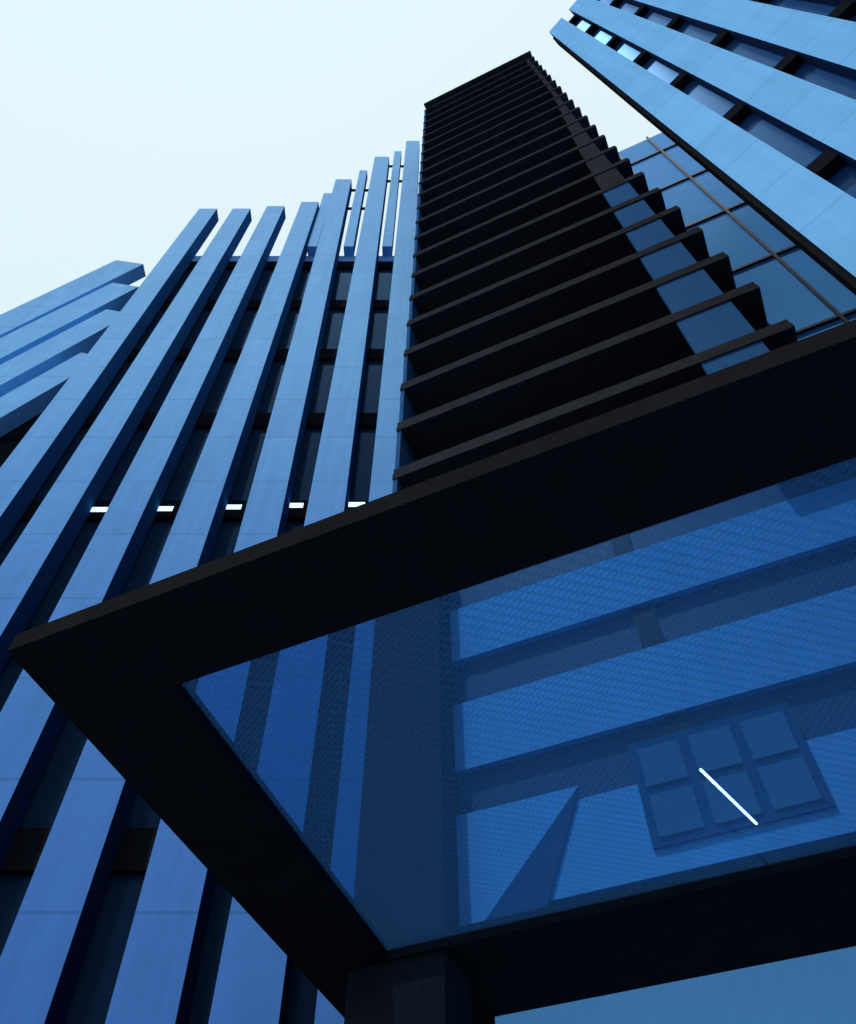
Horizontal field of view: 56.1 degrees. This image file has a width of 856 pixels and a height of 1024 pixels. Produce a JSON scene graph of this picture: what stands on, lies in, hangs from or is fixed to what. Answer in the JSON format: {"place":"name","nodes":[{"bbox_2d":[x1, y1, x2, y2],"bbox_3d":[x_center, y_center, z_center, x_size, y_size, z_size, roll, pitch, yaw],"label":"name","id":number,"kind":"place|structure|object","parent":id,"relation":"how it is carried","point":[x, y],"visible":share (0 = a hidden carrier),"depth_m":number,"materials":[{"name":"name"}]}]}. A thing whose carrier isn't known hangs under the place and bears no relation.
{"place":"outdoors","nodes":[
{"label":"outdoors","id":0,"kind":"place"},
{"bbox_2d":[0,260,145,467],"bbox_3d":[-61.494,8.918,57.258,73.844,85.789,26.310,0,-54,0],"label":"building","id":1,"kind":"structure","parent":0,"point":[49,340],"depth_m":67.91,"materials":[{"name":"blue metal"}]},
{"bbox_2d":[0,141,419,1023],"bbox_3d":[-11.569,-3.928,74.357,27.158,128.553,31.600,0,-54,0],"label":"building","id":2,"kind":"structure","parent":0,"point":[216,399],"depth_m":40.80,"materials":[{"name":"blue metal"}]},
{"bbox_2d":[0,0,661,314],"label":"sky","id":3,"kind":"structure","parent":0,"point":[121,121],"materials":[{"name":"white"}]},
{"bbox_2d":[344,457,855,1023],"bbox_3d":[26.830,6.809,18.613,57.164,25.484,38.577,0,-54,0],"label":"building","id":4,"kind":"structure","parent":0,"point":[512,715],"depth_m":20.72,"materials":[{"name":"blue glass"}]},
{"bbox_2d":[392,51,850,492],"bbox_3d":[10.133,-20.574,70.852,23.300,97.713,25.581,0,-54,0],"label":"skyscraper","id":5,"kind":"structure","parent":0,"point":[568,271],"depth_m":43.09,"materials":[{"name":"black metal"}]},
{"bbox_2d":[7,319,855,1020],"bbox_3d":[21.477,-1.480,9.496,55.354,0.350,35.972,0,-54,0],"label":"canopy frame","id":6,"kind":"object","parent":5,"relation":"attached to","point":[111,677],"visible":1,"depth_m":11.76,"materials":[{"name":"black metal"}]},
{"bbox_2d":[628,702,835,849],"bbox_3d":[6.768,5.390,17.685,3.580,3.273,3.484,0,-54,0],"label":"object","id":7,"kind":"object","parent":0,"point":[742,771],"visible":1,"depth_m":18.24,"materials":[{"name":"glass"}]},
{"bbox_2d":[618,133,855,340],"bbox_3d":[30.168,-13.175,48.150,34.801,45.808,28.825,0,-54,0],"label":"glass facade","id":8,"kind":"structure","parent":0,"point":[804,294],"depth_m":42.94,"materials":[{"name":"blue glass"}]},
{"label":"ground","id":9,"kind":"structure","parent":0,"visible":0},
{"bbox_2d":[549,0,855,294],"bbox_3d":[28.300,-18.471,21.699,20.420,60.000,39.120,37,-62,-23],"label":"building","id":10,"kind":"structure","parent":9,"relation":"on","point":[751,104],"depth_m":22.04,"materials":[{"name":"blue metal"}]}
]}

